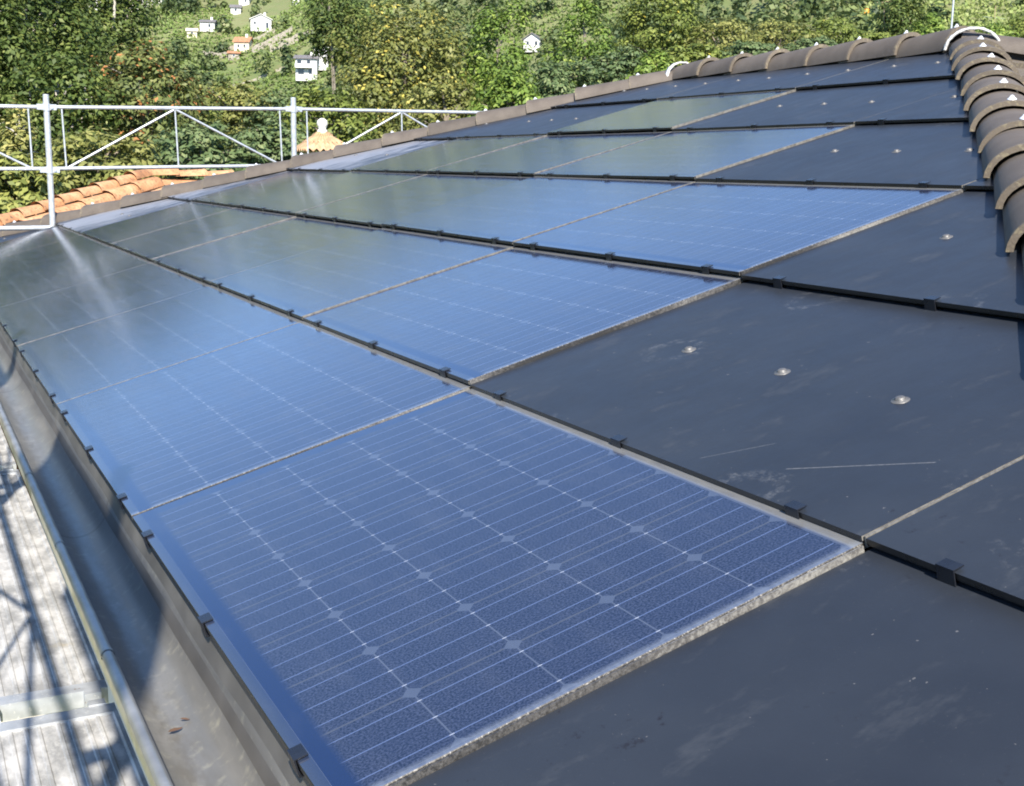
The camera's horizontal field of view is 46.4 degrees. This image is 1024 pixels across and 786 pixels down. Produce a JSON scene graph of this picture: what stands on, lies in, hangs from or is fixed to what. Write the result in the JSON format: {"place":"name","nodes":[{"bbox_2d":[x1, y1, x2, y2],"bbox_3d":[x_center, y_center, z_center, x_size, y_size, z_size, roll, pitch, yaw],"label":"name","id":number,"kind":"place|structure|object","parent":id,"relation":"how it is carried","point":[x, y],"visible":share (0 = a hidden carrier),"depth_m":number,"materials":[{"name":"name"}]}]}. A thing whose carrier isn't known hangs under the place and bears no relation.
{"place":"outdoors","nodes":[
{"label":"outdoors","id":0,"kind":"place"},
{"bbox_2d":[5,0,1023,133],"bbox_3d":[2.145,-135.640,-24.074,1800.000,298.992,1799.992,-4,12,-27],"label":"hillside","id":1,"kind":"structure","parent":0,"point":[271,8],"depth_m":298.67,"materials":[{"name":"plant"}]},
{"bbox_2d":[0,90,40,200],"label":"tree","id":2,"kind":"object","parent":1,"relation":"on","point":[18,130],"visible":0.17,"depth_m":21.59,"materials":[{"name":"green plant"}]},
{"bbox_2d":[0,0,54,155],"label":"tree","id":3,"kind":"object","parent":1,"relation":"on","point":[24,48],"visible":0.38,"depth_m":31.24,"materials":[{"name":"green plant"}]},
{"bbox_2d":[0,148,67,213],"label":"tree","id":4,"kind":"object","parent":1,"relation":"on","point":[26,188],"visible":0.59,"depth_m":17.99,"materials":[{"name":"green plant"}]},
{"bbox_2d":[36,94,59,226],"bbox_3d":[-3.827,1.304,10.342,0.150,7.560,0.070,-4,12,-27],"label":"scaffold post","id":5,"kind":"object","parent":1,"relation":"on","point":[47,107],"visible":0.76,"depth_m":9.73,"materials":[{"name":"metal"}]},
{"bbox_2d":[0,104,39,170],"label":"guardrail frame","id":6,"kind":"object","parent":5,"relation":"attached to","point":[28,167],"visible":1,"depth_m":9.62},
{"bbox_2d":[56,105,285,169],"bbox_3d":[-2.853,-2.173,10.173,2.075,0.520,0.030,-6,13,-26],"label":"guardrail frame","id":7,"kind":"object","parent":5,"relation":"attached to","point":[170,108],"visible":0.88,"depth_m":10.12,"materials":[{"name":"metal"}]},
{"bbox_2d":[0,0,121,190],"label":"tree","id":8,"kind":"object","parent":1,"relation":"on","point":[71,35],"visible":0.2,"depth_m":33.14,"materials":[{"name":"green plant"}]},
{"bbox_2d":[0,45,126,193],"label":"tree","id":9,"kind":"object","parent":1,"relation":"on","point":[31,87],"visible":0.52,"depth_m":29.51,"materials":[{"name":"green plant"}]},
{"bbox_2d":[22,0,171,150],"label":"tree","id":10,"kind":"object","parent":1,"relation":"on","point":[107,17],"visible":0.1,"depth_m":38.78,"materials":[{"name":"green plant"}]},
{"bbox_2d":[29,123,166,193],"bbox_3d":[-7.943,-1.027,22.890,2.807,8.121,2.799,-3,11,-20],"label":"tree","id":11,"kind":"object","parent":1,"relation":"on","point":[77,146],"visible":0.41,"depth_m":21.89,"materials":[{"name":"green plant"}]},
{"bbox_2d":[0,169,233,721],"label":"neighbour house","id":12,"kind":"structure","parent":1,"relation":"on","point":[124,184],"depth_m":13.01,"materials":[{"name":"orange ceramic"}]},
{"bbox_2d":[72,33,219,164],"bbox_3d":[-9.577,-3.703,32.446,3.709,11.669,3.845,-7,13,-36],"label":"tree","id":13,"kind":"object","parent":1,"relation":"on","point":[139,95],"visible":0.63,"depth_m":31.13,"materials":[{"name":"green plant"}]},
{"bbox_2d":[146,119,267,185],"bbox_3d":[-6.168,-1.344,24.397,2.560,8.326,2.635,0,11,-4],"label":"tree","id":14,"kind":"object","parent":1,"relation":"on","point":[204,147],"visible":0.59,"depth_m":23.24,"materials":[{"name":"green plant"}]},
{"bbox_2d":[182,76,277,150],"bbox_3d":[-8.949,-4.189,38.808,3.642,11.838,3.475,1,11,1],"label":"tree","id":15,"kind":"object","parent":1,"relation":"on","point":[238,96],"visible":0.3,"depth_m":37.21,"materials":[{"name":"green plant"}]},
{"bbox_2d":[225,87,317,144],"bbox_3d":[-6.965,-3.786,37.272,2.948,11.157,2.946,11,14,42],"label":"tree","id":16,"kind":"object","parent":1,"relation":"on","point":[280,100],"visible":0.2,"depth_m":36.04,"materials":[{"name":"green plant"}]},
{"bbox_2d":[228,119,316,163],"bbox_3d":[-5.064,-1.565,25.793,2.053,8.442,2.039,-1,11,-9],"label":"tree","id":17,"kind":"object","parent":1,"relation":"on","point":[271,151],"visible":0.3,"depth_m":24.56,"materials":[{"name":"green plant"}]},
{"bbox_2d":[284,97,301,157],"bbox_3d":[-1.996,1.133,11.260,0.150,7.620,0.070,-4,12,-27],"label":"scaffold post","id":18,"kind":"object","parent":1,"relation":"on","point":[293,109],"visible":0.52,"depth_m":10.59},
{"bbox_2d":[302,108,478,153],"bbox_3d":[-1.020,-2.364,11.089,2.075,0.520,0.030,-6,12,-26],"label":"guardrail frame","id":19,"kind":"object","parent":18,"relation":"attached to","point":[400,111],"visible":0.38,"depth_m":10.97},
{"bbox_2d":[293,52,319,80],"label":"hill house","id":20,"kind":"structure","parent":1,"relation":"on","point":[306,67],"depth_m":284.24,"materials":[{"name":"white paint"}]},
{"bbox_2d":[297,118,342,154],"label":"garden tower","id":21,"kind":"structure","parent":1,"relation":"on","point":[322,138],"depth_m":17.26,"materials":[{"name":"ceramic"}]},
{"bbox_2d":[266,80,377,151],"bbox_3d":[-5.301,-3.290,33.494,3.002,10.633,2.907,-3,11,-19],"label":"tree","id":22,"kind":"object","parent":1,"relation":"on","point":[339,127],"visible":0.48,"depth_m":32.33,"materials":[{"name":"green plant"}]},
{"bbox_2d":[300,0,381,107],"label":"tree","id":23,"kind":"object","parent":1,"relation":"on","point":[324,16],"visible":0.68,"depth_m":57.76,"materials":[{"name":"green plant"}]},
{"bbox_2d":[318,0,484,140],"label":"tree","id":24,"kind":"object","parent":1,"relation":"on","point":[382,94],"visible":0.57,"depth_m":39.15,"materials":[{"name":"green plant"}]},
{"bbox_2d":[383,72,491,133],"bbox_3d":[-1.767,-3.413,33.721,3.190,10.907,3.078,6,12,23],"label":"tree","id":25,"kind":"object","parent":1,"relation":"on","point":[424,96],"visible":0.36,"depth_m":32.65,"materials":[{"name":"green plant"}]},
{"bbox_2d":[440,0,540,114],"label":"tree","id":26,"kind":"object","parent":1,"relation":"on","point":[481,66],"visible":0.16,"depth_m":41.75,"materials":[{"name":"green plant"}]},
{"bbox_2d":[465,66,542,116],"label":"tree","id":27,"kind":"object","parent":1,"relation":"on","point":[515,91],"visible":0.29,"depth_m":31.61,"materials":[{"name":"green plant"}]},
{"bbox_2d":[17,0,1023,144],"bbox_3d":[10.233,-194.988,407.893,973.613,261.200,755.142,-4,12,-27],"label":"woodland","id":28,"kind":"object","parent":1,"relation":"on","point":[839,8],"visible":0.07,"depth_m":267.64,"materials":[{"name":"green plant"}]},
{"bbox_2d":[40,42,1023,785],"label":"house","id":29,"kind":"structure","parent":1,"relation":"on","point":[1018,60],"depth_m":6.25,"materials":[{"name":"white paint"}]},
{"bbox_2d":[0,226,81,257],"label":"solar panel","id":30,"kind":"object","parent":29,"relation":"on","point":[32,241],"visible":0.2,"depth_m":8.88,"materials":[{"name":"blue glass"}]},
{"bbox_2d":[0,234,111,277],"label":"solar panel","id":31,"kind":"object","parent":29,"relation":"on","point":[30,259],"visible":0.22,"depth_m":7.73,"materials":[{"name":"blue glass"}]},
{"bbox_2d":[0,246,152,306],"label":"solar panel","id":32,"kind":"object","parent":29,"relation":"on","point":[52,277],"visible":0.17,"depth_m":6.56,"materials":[{"name":"blue glass"}]},
{"bbox_2d":[0,419,155,785],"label":"scaffold beam","id":33,"kind":"structure","parent":29,"relation":"attached to","point":[129,729],"depth_m":3.49,"materials":[{"name":"metal"}]},
{"bbox_2d":[0,467,108,721],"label":"scaffold deck","id":34,"kind":"structure","parent":33,"relation":"on","point":[48,662],"depth_m":3.44,"materials":[{"name":"wood"}]},
{"bbox_2d":[0,698,148,785],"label":"scaffold deck","id":35,"kind":"structure","parent":33,"relation":"on","point":[90,744],"depth_m":2.73,"materials":[{"name":"wood"}]},
{"bbox_2d":[0,262,210,346],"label":"solar panel","id":36,"kind":"object","parent":29,"relation":"on","point":[54,312],"visible":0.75,"depth_m":5.40,"materials":[{"name":"blue glass"}]},
{"bbox_2d":[60,198,190,234],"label":"blank sheet","id":37,"kind":"object","parent":29,"relation":"on","point":[80,226],"visible":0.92,"depth_m":9.16,"materials":[{"name":"metal"}]},
{"bbox_2d":[0,323,310,785],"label":"gutter","id":38,"kind":"object","parent":29,"relation":"attached to","point":[167,665],"visible":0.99,"depth_m":2.18,"materials":[{"name":"metal"}]},
{"bbox_2d":[82,201,235,244],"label":"solar panel","id":39,"kind":"object","parent":29,"relation":"on","point":[110,234],"visible":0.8,"depth_m":8.01,"materials":[{"name":"blue glass"}]},
{"bbox_2d":[17,285,302,406],"bbox_3d":[-1.309,-0.210,4.366,0.864,0.027,1.299,-21,19,-22],"label":"solar panel","id":40,"kind":"object","parent":29,"relation":"on","point":[67,365],"visible":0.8,"depth_m":4.24,"materials":[{"name":"blue glass"}]},
{"bbox_2d":[111,207,301,260],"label":"solar panel","id":41,"kind":"object","parent":29,"relation":"on","point":[191,234],"visible":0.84,"depth_m":6.85,"materials":[{"name":"blue glass"}]},
{"bbox_2d":[167,170,293,201],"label":"blank sheet","id":42,"kind":"object","parent":29,"relation":"on","point":[187,196],"visible":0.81,"depth_m":9.21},
{"bbox_2d":[57,321,471,519],"bbox_3d":[-0.719,0.011,3.230,0.864,0.028,1.297,-21,19,-22],"label":"solar panel","id":43,"kind":"object","parent":29,"relation":"on","point":[158,438],"visible":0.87,"depth_m":3.06,"materials":[{"name":"blue glass"}]},
{"bbox_2d":[152,216,381,284],"bbox_3d":[-1.205,-0.716,5.808,0.864,0.027,1.299,-21,19,-23],"label":"solar panel","id":44,"kind":"object","parent":29,"relation":"on","point":[225,257],"visible":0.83,"depth_m":5.72,"materials":[{"name":"blue glass"}]},
{"bbox_2d":[245,160,289,178],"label":"roof tile","id":45,"kind":"object","parent":29,"relation":"on","point":[256,170],"visible":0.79,"depth_m":9.31,"materials":[{"name":"ceramic"}]},
{"bbox_2d":[191,170,346,207],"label":"solar panel","id":46,"kind":"object","parent":29,"relation":"on","point":[230,197],"visible":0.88,"depth_m":8.34,"materials":[{"name":"blue glass"}]},
{"bbox_2d":[235,171,429,215],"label":"solar panel","id":47,"kind":"object","parent":29,"relation":"on","point":[294,200],"visible":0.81,"depth_m":7.16,"materials":[{"name":"blue glass"}]},
{"bbox_2d":[333,138,390,156],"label":"roof tile","id":48,"kind":"object","parent":29,"relation":"on","point":[344,148],"visible":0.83,"depth_m":9.10,"materials":[{"name":"ceramic"}]},
{"bbox_2d":[210,227,517,319],"bbox_3d":[-0.615,-0.496,4.671,0.864,0.028,1.299,-21,19,-23],"label":"solar panel","id":49,"kind":"object","parent":29,"relation":"on","point":[315,281],"visible":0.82,"depth_m":4.55,"materials":[{"name":"blue glass"}]},
{"bbox_2d":[293,139,453,171],"bbox_3d":[-0.998,-1.730,8.692,0.864,0.030,1.297,-21,19,-23],"label":"blank sheet","id":50,"kind":"object","parent":29,"relation":"on","point":[347,163],"visible":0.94,"depth_m":8.60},
{"bbox_2d":[382,127,427,145],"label":"roof tile","id":51,"kind":"object","parent":29,"relation":"on","point":[391,137],"visible":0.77,"depth_m":8.98,"materials":[{"name":"ceramic"}]},
{"bbox_2d":[296,173,534,227],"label":"solar panel","id":52,"kind":"object","parent":29,"relation":"on","point":[378,207],"visible":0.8,"depth_m":6.04,"materials":[{"name":"blue glass"}]},
{"bbox_2d":[351,135,547,173],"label":"solar panel","id":53,"kind":"object","parent":29,"relation":"on","point":[424,160],"visible":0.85,"depth_m":7.46,"materials":[{"name":"blue glass"}]},
{"bbox_2d":[427,116,475,135],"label":"roof tile","id":54,"kind":"object","parent":29,"relation":"on","point":[437,127],"visible":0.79,"depth_m":8.87,"materials":[{"name":"ceramic"}]},
{"bbox_2d":[414,108,557,140],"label":"blank sheet","id":55,"kind":"object","parent":29,"relation":"on","point":[452,134],"visible":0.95,"depth_m":8.60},
{"bbox_2d":[132,389,866,785],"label":"solar panel","id":56,"kind":"object","parent":29,"relation":"on","point":[406,599],"visible":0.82,"depth_m":1.84,"materials":[{"name":"blue glass"}]},
{"bbox_2d":[476,104,535,124],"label":"roof tile","id":57,"kind":"object","parent":29,"relation":"on","point":[486,116],"visible":0.81,"depth_m":8.76,"materials":[{"name":"ceramic"}]},
{"bbox_2d":[303,246,745,385],"bbox_3d":[-0.024,-0.272,3.536,0.864,0.028,1.297,-21,19,-23],"label":"solar panel","id":58,"kind":"object","parent":29,"relation":"on","point":[473,322],"visible":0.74,"depth_m":3.37,"materials":[{"name":"blue glass"}]},
{"bbox_2d":[382,176,696,246],"bbox_3d":[0.079,-0.783,4.975,0.864,0.027,1.299,-21,19,-23],"label":"solar panel","id":59,"kind":"object","parent":29,"relation":"on","point":[518,210],"visible":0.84,"depth_m":4.86,"materials":[{"name":"blue glass"}]},
{"bbox_2d":[427,130,672,176],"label":"solar panel","id":60,"kind":"object","parent":29,"relation":"on","point":[535,156],"visible":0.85,"depth_m":6.33,"materials":[{"name":"blue glass"}]},
{"bbox_2d":[457,100,655,137],"bbox_3d":[0.286,-1.793,7.861,0.864,0.030,1.297,-21,19,-23],"label":"blank sheet","id":61,"kind":"object","parent":29,"relation":"on","point":[544,123],"visible":0.91,"depth_m":7.83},
{"bbox_2d":[526,93,586,112],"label":"roof tile","id":62,"kind":"object","parent":29,"relation":"on","point":[535,104],"visible":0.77,"depth_m":8.66,"materials":[{"name":"ceramic"}]},
{"bbox_2d":[575,79,637,99],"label":"roof tile","id":63,"kind":"object","parent":29,"relation":"on","point":[584,91],"visible":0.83,"depth_m":8.53,"materials":[{"name":"ceramic"}]},
{"bbox_2d":[556,72,746,107],"bbox_3d":[0.933,-2.061,8.144,0.752,0.030,1.297,-21,19,-23],"label":"blank sheet","id":64,"kind":"object","parent":29,"relation":"on","point":[644,94],"visible":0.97,"depth_m":8.00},
{"bbox_2d":[629,70,675,88],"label":"roof tile","id":65,"kind":"object","parent":29,"relation":"on","point":[639,80],"visible":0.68,"depth_m":8.44,"materials":[{"name":"ceramic"}]},
{"bbox_2d":[547,89,801,135],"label":"solar panel","id":66,"kind":"object","parent":29,"relation":"on","point":[661,114],"visible":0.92,"depth_m":6.59,"materials":[{"name":"blue glass"}]},
{"bbox_2d":[535,124,854,180],"bbox_3d":[0.774,-1.066,5.281,0.864,0.028,1.299,-21,19,-23],"label":"solar panel","id":67,"kind":"object","parent":29,"relation":"on","point":[674,155],"visible":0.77,"depth_m":5.15,"materials":[{"name":"blue glass"}]},
{"bbox_2d":[408,548,1023,785],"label":"blank sheet","id":68,"kind":"object","parent":29,"relation":"on","point":[874,667],"visible":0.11,"depth_m":1.39,"materials":[{"name":"metal"}]},
{"bbox_2d":[691,51,753,77],"bbox_3d":[1.434,-2.201,8.033,0.264,0.158,0.460,-2,11,-27],"label":"roof tile","id":69,"kind":"object","parent":29,"relation":"on","point":[723,65],"visible":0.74,"depth_m":7.91,"materials":[{"name":"ceramic"}]},
{"bbox_2d":[513,181,969,277],"bbox_3d":[0.670,-0.558,3.840,0.864,0.028,1.297,-21,19,-23],"label":"solar panel","id":70,"kind":"object","parent":29,"relation":"on","point":[731,228],"visible":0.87,"depth_m":3.68,"materials":[{"name":"blue glass"}]},
{"bbox_2d":[471,280,1023,547],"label":"blank sheet","id":71,"kind":"object","parent":29,"relation":"on","point":[859,418],"visible":0.93,"depth_m":2.26,"materials":[{"name":"metal"}]},
{"bbox_2d":[724,47,789,74],"bbox_3d":[1.597,-2.137,7.713,0.264,0.158,0.460,-3,11,-26],"label":"roof tile","id":72,"kind":"object","parent":29,"relation":"on","point":[755,62],"visible":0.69,"depth_m":7.59,"materials":[{"name":"ceramic"}]},
{"bbox_2d":[658,58,888,99],"bbox_3d":[1.524,-1.838,7.008,0.753,0.030,1.297,-21,19,-23],"label":"blank sheet","id":73,"kind":"object","parent":29,"relation":"on","point":[774,80],"visible":0.95,"depth_m":6.91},
{"bbox_2d":[758,42,829,71],"bbox_3d":[1.761,-2.073,7.395,0.264,0.158,0.460,-6,12,-27],"label":"roof tile","id":74,"kind":"object","parent":29,"relation":"on","point":[795,58],"visible":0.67,"depth_m":7.28,"materials":[{"name":"ceramic"}]},
{"bbox_2d":[672,77,961,130],"bbox_3d":[1.468,-1.348,5.588,0.864,0.030,1.297,-21,19,-23],"label":"blank sheet","id":75,"kind":"object","parent":29,"relation":"on","point":[839,105],"visible":0.89,"depth_m":5.51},
{"bbox_2d":[796,36,871,67],"bbox_3d":[1.927,-2.014,7.078,0.264,0.158,0.460,-3,11,-27],"label":"roof tile","id":76,"kind":"object","parent":29,"relation":"on","point":[836,53],"visible":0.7,"depth_m":6.95,"materials":[{"name":"ceramic"}]},
{"bbox_2d":[696,120,1000,190],"bbox_3d":[1.365,-0.840,4.146,0.864,0.030,1.297,-21,19,-23],"label":"blank sheet","id":77,"kind":"object","parent":29,"relation":"on","point":[938,154],"visible":0.97,"depth_m":4.16,"materials":[{"name":"metal"}]},
{"bbox_2d":[838,30,920,63],"bbox_3d":[2.092,-1.951,6.751,0.264,0.158,0.460,-4,12,-27],"label":"roof tile","id":78,"kind":"object","parent":29,"relation":"on","point":[885,47],"visible":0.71,"depth_m":6.63,"materials":[{"name":"ceramic"}]},
{"bbox_2d":[796,52,965,89],"bbox_3d":[2.091,-1.624,5.916,0.752,0.029,1.196,-21,19,-23],"label":"blank sheet","id":79,"kind":"object","parent":29,"relation":"on","point":[926,66],"visible":0.87,"depth_m":6.03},
{"bbox_2d":[742,189,1023,318],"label":"blank sheet","id":80,"kind":"object","parent":29,"relation":"on","point":[950,252],"visible":0.98,"depth_m":2.89,"materials":[{"name":"metal"}]},
{"bbox_2d":[855,87,984,124],"bbox_3d":[1.858,-1.152,4.680,0.709,0.030,0.706,-21,19,-23],"label":"blank sheet","id":81,"kind":"object","parent":29,"relation":"on","point":[947,106],"visible":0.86,"depth_m":4.73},
{"bbox_2d":[884,24,974,58],"bbox_3d":[2.256,-1.890,6.440,0.264,0.158,0.460,-5,12,-26],"label":"roof tile","id":82,"kind":"object","parent":29,"relation":"on","point":[927,43],"visible":0.59,"depth_m":6.34,"materials":[{"name":"ceramic"}]},
{"bbox_2d":[866,459,1023,606],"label":"blank sheet","id":83,"kind":"object","parent":29,"relation":"on","point":[972,535],"visible":1,"depth_m":1.62,"materials":[{"name":"metal"}]},
{"bbox_2d":[951,43,1012,70],"bbox_3d":[2.179,-1.589,5.568,0.264,0.122,0.460,2,22,17],"label":"roof tile","id":84,"kind":"object","parent":29,"relation":"on","point":[961,53],"visible":0.84,"depth_m":5.39,"materials":[{"name":"ceramic"}]},
{"bbox_2d":[954,52,1019,79],"bbox_3d":[2.077,-1.448,5.237,0.264,0.122,0.460,8,24,14],"label":"roof tile","id":85,"kind":"object","parent":29,"relation":"on","point":[965,63],"visible":0.8,"depth_m":5.06,"materials":[{"name":"ceramic"}]},
{"bbox_2d":[960,63,1023,95],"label":"roof tile","id":86,"kind":"object","parent":29,"relation":"on","point":[972,75],"visible":0.96,"depth_m":4.73,"materials":[{"name":"ceramic"}]},
{"bbox_2d":[961,31,1023,54],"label":"roof tile","id":87,"kind":"object","parent":29,"relation":"on","point":[1009,44],"visible":0.54,"depth_m":6.06,"materials":[{"name":"ceramic"}]},
{"bbox_2d":[963,75,1023,110],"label":"roof tile","id":88,"kind":"object","parent":29,"relation":"on","point":[976,88],"visible":0.94,"depth_m":4.41,"materials":[{"name":"ceramic"}]},
{"bbox_2d":[969,90,1023,131],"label":"roof tile","id":89,"kind":"object","parent":29,"relation":"on","point":[981,106],"visible":1,"depth_m":4.11,"materials":[{"name":"ceramic"}]},
{"bbox_2d":[976,107,1023,152],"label":"roof tile","id":90,"kind":"object","parent":29,"relation":"on","point":[990,125],"visible":0.96,"depth_m":3.81,"materials":[{"name":"ceramic"}]},
{"bbox_2d":[981,126,1023,177],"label":"roof tile","id":91,"kind":"object","parent":29,"relation":"on","point":[998,147],"visible":0.88,"depth_m":3.46,"materials":[{"name":"ceramic"}]},
{"bbox_2d":[993,151,1023,208],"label":"roof tile","id":92,"kind":"object","parent":29,"relation":"on","point":[1008,177],"visible":0.98,"depth_m":3.15,"materials":[{"name":"ceramic"}]},
{"bbox_2d":[1002,185,1023,251],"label":"roof tile","id":93,"kind":"object","parent":29,"relation":"on","point":[1013,214],"visible":0.91,"depth_m":2.83,"materials":[{"name":"ceramic"}]},
{"bbox_2d":[526,56,601,97],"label":"tree","id":94,"kind":"object","parent":1,"relation":"on","point":[548,72],"visible":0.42,"depth_m":36.25,"materials":[{"name":"green plant"}]},
{"bbox_2d":[128,0,1023,103],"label":"vineyard","id":95,"kind":"object","parent":1,"relation":"on","point":[959,15],"visible":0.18,"depth_m":298.89,"materials":[{"name":"green plant"}]},
{"bbox_2d":[535,0,619,93],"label":"tree","id":96,"kind":"object","parent":1,"relation":"on","point":[600,48],"visible":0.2,"depth_m":43.51,"materials":[{"name":"green plant"}]},
{"bbox_2d":[576,43,646,83],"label":"tree","id":97,"kind":"object","parent":1,"relation":"on","point":[621,67],"visible":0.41,"depth_m":39.85,"materials":[{"name":"green plant"}]},
{"bbox_2d":[621,48,675,79],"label":"tree","id":98,"kind":"object","parent":1,"relation":"on","point":[663,63],"visible":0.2,"depth_m":37.95,"materials":[{"name":"green plant"}]},
{"bbox_2d":[612,0,718,65],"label":"tree","id":99,"kind":"object","parent":1,"relation":"on","point":[677,14],"visible":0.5,"depth_m":48.43,"materials":[{"name":"green plant"}]},
{"bbox_2d":[665,43,733,66],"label":"tree","id":100,"kind":"object","parent":1,"relation":"on","point":[690,54],"visible":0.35,"depth_m":40.40,"materials":[{"name":"green plant"}]},
{"bbox_2d":[670,16,762,53],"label":"tree","id":101,"kind":"object","parent":1,"relation":"on","point":[726,31],"visible":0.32,"depth_m":46.76,"materials":[{"name":"green plant"}]},
{"bbox_2d":[719,40,776,58],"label":"tree","id":102,"kind":"object","parent":1,"relation":"on","point":[751,47],"visible":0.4,"depth_m":42.79,"materials":[{"name":"green plant"}]},
{"bbox_2d":[735,17,833,48],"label":"tree","id":103,"kind":"object","parent":1,"relation":"on","point":[771,35],"visible":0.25,"depth_m":50.69,"materials":[{"name":"green plant"}]},
{"bbox_2d":[786,14,871,43],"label":"tree","id":104,"kind":"object","parent":1,"relation":"on","point":[832,26],"visible":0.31,"depth_m":52.86,"materials":[{"name":"green plant"}]},
{"bbox_2d":[874,0,928,34],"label":"tree","id":105,"kind":"object","parent":1,"relation":"on","point":[893,24],"visible":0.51,"depth_m":72.09,"materials":[{"name":"green plant"}]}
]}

